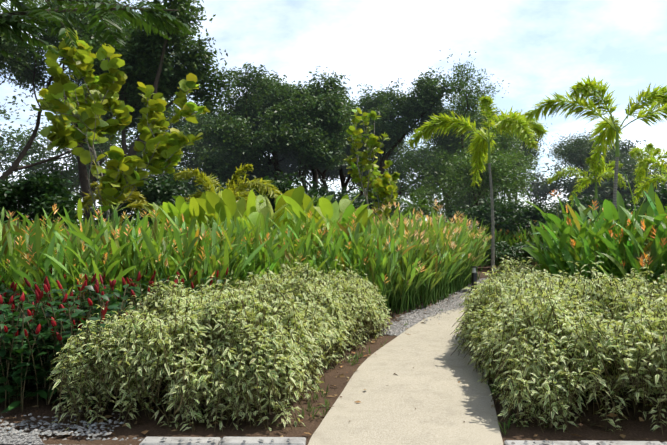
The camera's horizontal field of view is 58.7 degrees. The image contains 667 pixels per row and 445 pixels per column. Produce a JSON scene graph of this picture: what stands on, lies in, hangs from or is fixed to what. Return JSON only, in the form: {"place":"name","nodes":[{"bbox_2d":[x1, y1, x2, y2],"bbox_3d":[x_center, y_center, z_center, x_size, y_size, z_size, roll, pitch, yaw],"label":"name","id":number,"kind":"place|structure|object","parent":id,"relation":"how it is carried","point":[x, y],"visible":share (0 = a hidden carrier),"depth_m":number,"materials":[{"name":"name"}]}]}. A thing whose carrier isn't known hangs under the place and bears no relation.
{"place":"outdoors","nodes":[
{"label":"outdoors","id":0,"kind":"place"},
{"bbox_2d":[0,0,200,60],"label":"tree","id":1,"kind":"object","parent":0,"point":[53,15],"visible":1,"depth_m":7.12,"materials":[{"name":"green plant"}]},
{"bbox_2d":[0,230,666,444],"bbox_3d":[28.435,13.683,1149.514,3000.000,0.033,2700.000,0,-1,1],"label":"ground","id":2,"kind":"structure","parent":0,"point":[636,429],"depth_m":5.10,"materials":[{"name":"brown soil"}]},
{"bbox_2d":[0,202,32,226],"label":"bush","id":3,"kind":"object","parent":2,"relation":"on","point":[22,211],"visible":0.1,"depth_m":21.34,"materials":[{"name":"green plant"}]},
{"bbox_2d":[0,433,44,444],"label":"gravel","id":4,"kind":"structure","parent":2,"relation":"on","point":[25,439],"depth_m":4.52,"materials":[{"name":"grey gravel"}]},
{"bbox_2d":[5,436,666,444],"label":"gravel stones","id":5,"kind":"object","parent":4,"relation":"on","point":[289,440],"visible":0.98,"depth_m":4.41,"materials":[{"name":"grey gravel"}]},
{"bbox_2d":[0,94,80,193],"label":"tree","id":6,"kind":"object","parent":2,"relation":"on","point":[12,149],"visible":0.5,"depth_m":48.13,"materials":[{"name":"green plant"}]},
{"bbox_2d":[0,170,88,228],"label":"bush","id":7,"kind":"object","parent":2,"relation":"on","point":[46,192],"visible":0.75,"depth_m":20.33,"materials":[{"name":"green plant"}]},
{"bbox_2d":[0,410,122,436],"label":"gravel spill","id":8,"kind":"object","parent":2,"relation":"on","point":[34,431],"visible":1,"depth_m":4.77,"materials":[{"name":"grey gravel"}]},
{"bbox_2d":[0,0,186,199],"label":"tree","id":9,"kind":"object","parent":2,"relation":"on","point":[11,46],"visible":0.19,"depth_m":28.71,"materials":[{"name":"green plant"}]},
{"bbox_2d":[0,0,204,223],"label":"tree","id":10,"kind":"object","parent":2,"relation":"on","point":[40,77],"visible":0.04,"depth_m":32.89,"materials":[{"name":"green plant"}]},
{"bbox_2d":[23,110,183,219],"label":"tree","id":11,"kind":"object","parent":2,"relation":"on","point":[87,166],"visible":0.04,"depth_m":51.10,"materials":[{"name":"green plant"}]},
{"bbox_2d":[75,181,153,224],"bbox_3d":[-5.193,0.397,14.096,1.833,2.791,2.987,0,-1,26],"label":"palm","id":12,"kind":"object","parent":2,"relation":"on","point":[138,197],"visible":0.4,"depth_m":14.02,"materials":[{"name":"green plant"}]},
{"bbox_2d":[0,267,234,413],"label":"red-flowered shrub","id":13,"kind":"object","parent":2,"relation":"on","point":[28,332],"visible":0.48,"depth_m":5.76,"materials":[{"name":"green plant"}]},
{"bbox_2d":[31,29,209,227],"bbox_3d":[-5.472,-0.980,13.281,4.541,5.579,3.437,-1,-1,41],"label":"sea grape","id":14,"kind":"object","parent":2,"relation":"on","point":[83,106],"visible":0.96,"depth_m":12.61,"materials":[{"name":"green plant"}]},
{"bbox_2d":[85,169,189,228],"bbox_3d":[-6.685,-0.154,23.111,5.874,4.155,3.559,0,-1,-14],"label":"bush","id":15,"kind":"object","parent":2,"relation":"on","point":[158,191],"visible":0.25,"depth_m":22.72,"materials":[{"name":"green plant"}]},
{"bbox_2d":[1,208,274,232],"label":"understorey","id":16,"kind":"object","parent":2,"relation":"on","point":[134,224],"visible":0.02,"depth_m":17.79,"materials":[{"name":"green plant"}]},
{"bbox_2d":[66,0,242,213],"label":"tree","id":17,"kind":"object","parent":2,"relation":"on","point":[150,59],"visible":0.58,"depth_m":25.53,"materials":[{"name":"green plant"}]},
{"bbox_2d":[135,171,242,216],"bbox_3d":[-6.804,-0.205,28.672,4.381,4.597,7.986,0,-1,36],"label":"bush","id":18,"kind":"object","parent":2,"relation":"on","point":[187,193],"visible":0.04,"depth_m":27.53,"materials":[{"name":"green plant"}]},
{"bbox_2d":[0,198,416,359],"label":"heliconia","id":19,"kind":"object","parent":2,"relation":"on","point":[73,253],"visible":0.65,"depth_m":8.32,"materials":[{"name":"green plant"}]},
{"bbox_2d":[47,255,394,431],"bbox_3d":[-0.826,1.211,7.460,2.529,1.470,5.926,0,-1,15],"label":"variegated shrub","id":20,"kind":"object","parent":2,"relation":"on","point":[273,332],"visible":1,"depth_m":5.16,"materials":[{"name":"green plant"}]},
{"bbox_2d":[174,163,281,216],"bbox_3d":[-2.704,0.139,15.042,2.662,3.338,4.376,0,-1,-13],"label":"palm","id":21,"kind":"object","parent":2,"relation":"on","point":[207,182],"visible":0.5,"depth_m":14.74,"materials":[{"name":"green plant"}]},
{"bbox_2d":[165,100,296,183],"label":"tree","id":22,"kind":"object","parent":2,"relation":"on","point":[203,144],"visible":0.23,"depth_m":40.44,"materials":[{"name":"green plant"}]},
{"bbox_2d":[176,153,294,186],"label":"tree","id":23,"kind":"object","parent":2,"relation":"on","point":[199,170],"visible":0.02,"depth_m":56.81,"materials":[{"name":"green plant"}]},
{"bbox_2d":[178,62,297,193],"bbox_3d":[-5.594,-3.831,35.203,6.674,11.776,9.756,0,-1,35],"label":"tree","id":24,"kind":"object","parent":2,"relation":"on","point":[243,104],"visible":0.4,"depth_m":34.91,"materials":[{"name":"green plant"}]},
{"bbox_2d":[144,186,373,251],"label":"broad-leaved plants","id":25,"kind":"object","parent":2,"relation":"on","point":[208,205],"visible":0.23,"depth_m":12.44,"materials":[{"name":"green plant"}]},
{"bbox_2d":[203,171,334,218],"bbox_3d":[-2.401,-0.041,23.642,6.225,3.950,4.221,0,-1,-27],"label":"bush","id":26,"kind":"object","parent":2,"relation":"on","point":[281,186],"visible":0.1,"depth_m":23.23,"materials":[{"name":"green plant"}]},
{"bbox_2d":[194,66,367,190],"bbox_3d":[-2.918,-3.465,32.750,9.433,10.907,8.334,0,-1,1],"label":"tree","id":27,"kind":"object","parent":2,"relation":"on","point":[307,123],"visible":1,"depth_m":31.55,"materials":[{"name":"green plant"}]},
{"bbox_2d":[272,197,318,220],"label":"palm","id":28,"kind":"object","parent":2,"relation":"on","point":[315,201],"visible":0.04,"depth_m":17.56,"materials":[{"name":"green plant"}]},
{"bbox_2d":[272,178,368,226],"bbox_3d":[-1.050,-0.161,31.242,7.898,4.325,4.893,0,-1,14],"label":"bush","id":29,"kind":"object","parent":2,"relation":"on","point":[321,189],"visible":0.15,"depth_m":29.80,"materials":[{"name":"green plant"}]},
{"bbox_2d":[261,80,400,198],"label":"tree","id":30,"kind":"object","parent":2,"relation":"on","point":[344,141],"visible":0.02,"depth_m":43.13,"materials":[{"name":"green plant"}]},
{"bbox_2d":[6,289,666,440],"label":"leaf litter","id":31,"kind":"object","parent":2,"relation":"on","point":[342,376],"visible":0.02,"depth_m":5.24,"materials":[{"name":"brown plant"}]},
{"bbox_2d":[271,82,418,204],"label":"tree","id":32,"kind":"object","parent":2,"relation":"on","point":[329,174],"visible":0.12,"depth_m":43.56,"materials":[{"name":"green plant"}]},
{"bbox_2d":[343,108,399,222],"bbox_3d":[1.161,-0.688,16.395,1.747,5.013,1.084,0,-1,-19],"label":"sea grape","id":33,"kind":"object","parent":2,"relation":"on","point":[384,186],"visible":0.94,"depth_m":16.31,"materials":[{"name":"green plant"}]},
{"bbox_2d":[331,187,419,221],"bbox_3d":[1.880,0.013,27.657,5.204,3.952,4.072,0,-1,-38],"label":"bush","id":34,"kind":"object","parent":2,"relation":"on","point":[393,209],"visible":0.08,"depth_m":28.30,"materials":[{"name":"green plant"}]},
{"bbox_2d":[347,142,434,202],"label":"tree","id":35,"kind":"object","parent":2,"relation":"on","point":[398,191],"visible":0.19,"depth_m":56.15,"materials":[{"name":"green plant"}]},
{"bbox_2d":[302,199,491,314],"bbox_3d":[1.503,0.633,16.021,5.094,2.373,10.449,0,-1,23],"label":"heliconia","id":36,"kind":"object","parent":2,"relation":"on","point":[441,258],"visible":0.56,"depth_m":12.44,"materials":[{"name":"green plant"}]},
{"bbox_2d":[139,437,666,444],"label":"kerb","id":37,"kind":"structure","parent":2,"relation":"on","point":[234,441],"depth_m":4.43,"materials":[{"name":"concrete"}]},
{"bbox_2d":[298,303,518,434],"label":"edge weeds","id":38,"kind":"object","parent":2,"relation":"on","point":[356,356],"visible":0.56,"depth_m":5.48,"materials":[{"name":"green plant"}]},
{"bbox_2d":[349,68,471,196],"bbox_3d":[4.065,-3.733,38.507,6.078,11.726,10.880,0,-1,-39],"label":"tree","id":39,"kind":"object","parent":2,"relation":"on","point":[419,106],"visible":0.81,"depth_m":36.58,"materials":[{"name":"green plant"}]},
{"bbox_2d":[391,193,439,215],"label":"shrub","id":40,"kind":"object","parent":2,"relation":"on","point":[411,195],"visible":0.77,"depth_m":23.88,"materials":[{"name":"green plant"}]},
{"bbox_2d":[400,139,460,224],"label":"tree","id":41,"kind":"object","parent":2,"relation":"on","point":[404,207],"visible":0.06,"depth_m":55.71,"materials":[{"name":"green plant"}]},
{"bbox_2d":[376,278,489,335],"bbox_3d":[3.029,1.773,14.332,1.623,0.027,11.397,0,-1,18],"label":"gravel strip","id":42,"kind":"object","parent":2,"relation":"on","point":[399,328],"visible":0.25,"depth_m":11.44,"materials":[{"name":"grey gravel"}]},
{"bbox_2d":[471,266,476,290],"bbox_3d":[3.638,1.469,15.346,0.190,0.672,0.190,0,-1,1],"label":"bollard light","id":43,"kind":"object","parent":42,"relation":"on","point":[473,276],"visible":0.71,"depth_m":15.30,"materials":[{"name":"black metal"}]},
{"bbox_2d":[422,98,500,230],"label":"tree","id":44,"kind":"object","parent":2,"relation":"on","point":[436,140],"visible":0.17,"depth_m":42.47,"materials":[{"name":"green plant"}]},
{"bbox_2d":[394,49,540,222],"bbox_3d":[8.700,-4.457,37.614,8.980,13.027,14.229,0,-1,24],"label":"tree","id":45,"kind":"object","parent":2,"relation":"on","point":[444,171],"visible":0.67,"depth_m":35.48,"materials":[{"name":"green plant"}]},
{"bbox_2d":[404,94,549,276],"bbox_3d":[5.808,-1.226,20.732,4.421,6.176,5.205,1,-1,-42],"label":"palm","id":46,"kind":"object","parent":2,"relation":"on","point":[481,143],"visible":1,"depth_m":20.55,"materials":[{"name":"green plant"}]},
{"bbox_2d":[420,121,551,234],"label":"tree","id":47,"kind":"object","parent":2,"relation":"on","point":[533,152],"visible":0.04,"depth_m":47.56,"materials":[{"name":"green plant"}]},
{"bbox_2d":[439,193,563,260],"bbox_3d":[8.585,0.312,29.601,6.099,3.300,5.718,0,-1,-29],"label":"bush","id":48,"kind":"object","parent":2,"relation":"on","point":[510,217],"visible":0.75,"depth_m":28.14,"materials":[{"name":"green plant"}]},
{"bbox_2d":[475,219,548,264],"bbox_3d":[11.510,0.847,29.358,14.229,2.220,7.460,0,-1,1],"label":"shrub","id":49,"kind":"object","parent":2,"relation":"on","point":[520,237],"visible":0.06,"depth_m":26.80,"materials":[{"name":"green plant"}]},
{"bbox_2d":[478,240,549,268],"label":"hedge","id":50,"kind":"object","parent":2,"relation":"on","point":[503,249],"visible":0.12,"depth_m":23.39,"materials":[{"name":"green plant"}]},
{"bbox_2d":[454,160,576,209],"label":"tree","id":51,"kind":"object","parent":2,"relation":"on","point":[544,188],"visible":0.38,"depth_m":58.47,"materials":[{"name":"green plant"}]},
{"bbox_2d":[450,255,666,433],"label":"variegated shrub","id":52,"kind":"object","parent":2,"relation":"on","point":[523,325],"visible":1,"depth_m":5.25,"materials":[{"name":"green plant"}]},
{"bbox_2d":[545,191,602,218],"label":"bush","id":53,"kind":"object","parent":2,"relation":"on","point":[581,200],"visible":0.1,"depth_m":32.62,"materials":[{"name":"green plant"}]},
{"bbox_2d":[547,157,627,212],"bbox_3d":[8.276,-0.090,18.719,1.893,3.865,2.802,0,-1,-40],"label":"palm","id":54,"kind":"object","parent":2,"relation":"on","point":[584,182],"visible":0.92,"depth_m":18.72,"materials":[{"name":"green plant"}]},
{"bbox_2d":[520,174,666,289],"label":"flowering plants","id":55,"kind":"object","parent":2,"relation":"on","point":[635,239],"visible":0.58,"depth_m":8.79,"materials":[{"name":"green plant"}]},
{"bbox_2d":[525,75,666,207],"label":"palm","id":56,"kind":"object","parent":2,"relation":"on","point":[589,88],"visible":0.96,"depth_m":16.22,"materials":[{"name":"green plant"}]},
{"bbox_2d":[530,193,665,231],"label":"bush","id":57,"kind":"object","parent":2,"relation":"on","point":[574,207],"visible":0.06,"depth_m":27.01,"materials":[{"name":"green plant"}]},
{"bbox_2d":[544,130,666,192],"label":"tree","id":58,"kind":"object","parent":2,"relation":"on","point":[576,152],"visible":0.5,"depth_m":50.72,"materials":[{"name":"green plant"}]},
{"bbox_2d":[567,132,645,171],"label":"tree","id":59,"kind":"object","parent":2,"relation":"on","point":[624,147],"visible":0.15,"depth_m":60.95,"materials":[{"name":"green plant"}]},
{"bbox_2d":[557,162,661,203],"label":"tree","id":60,"kind":"object","parent":2,"relation":"on","point":[605,189],"visible":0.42,"depth_m":46.68,"materials":[{"name":"green plant"}]},
{"bbox_2d":[587,155,666,196],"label":"tree","id":61,"kind":"object","parent":2,"relation":"on","point":[657,173],"visible":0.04,"depth_m":56.63,"materials":[{"name":"green plant"}]},
{"bbox_2d":[622,182,666,210],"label":"bush","id":62,"kind":"object","parent":2,"relation":"on","point":[662,195],"visible":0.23,"depth_m":26.72,"materials":[{"name":"green plant"}]},
{"bbox_2d":[629,143,666,193],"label":"palm","id":63,"kind":"object","parent":2,"relation":"on","point":[650,150],"visible":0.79,"depth_m":20.13,"materials":[{"name":"green plant"}]},
{"bbox_2d":[632,155,666,202],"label":"palm","id":64,"kind":"object","parent":2,"relation":"on","point":[646,185],"visible":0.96,"depth_m":16.95,"materials":[{"name":"green plant"}]},
{"bbox_2d":[0,0,666,228],"label":"sky","id":65,"kind":"structure","parent":0,"point":[541,48],"materials":[{"name":"white"}]},
{"bbox_2d":[308,307,503,444],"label":"path","id":66,"kind":"structure","parent":0,"point":[437,395],"depth_m":5.57,"materials":[{"name":"concrete"}]},
{"bbox_2d":[416,305,465,323],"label":"stray pebbles","id":67,"kind":"object","parent":66,"relation":"on","point":[461,307],"visible":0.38,"depth_m":11.08,"materials":[{"name":"grey stone"}]}
]}

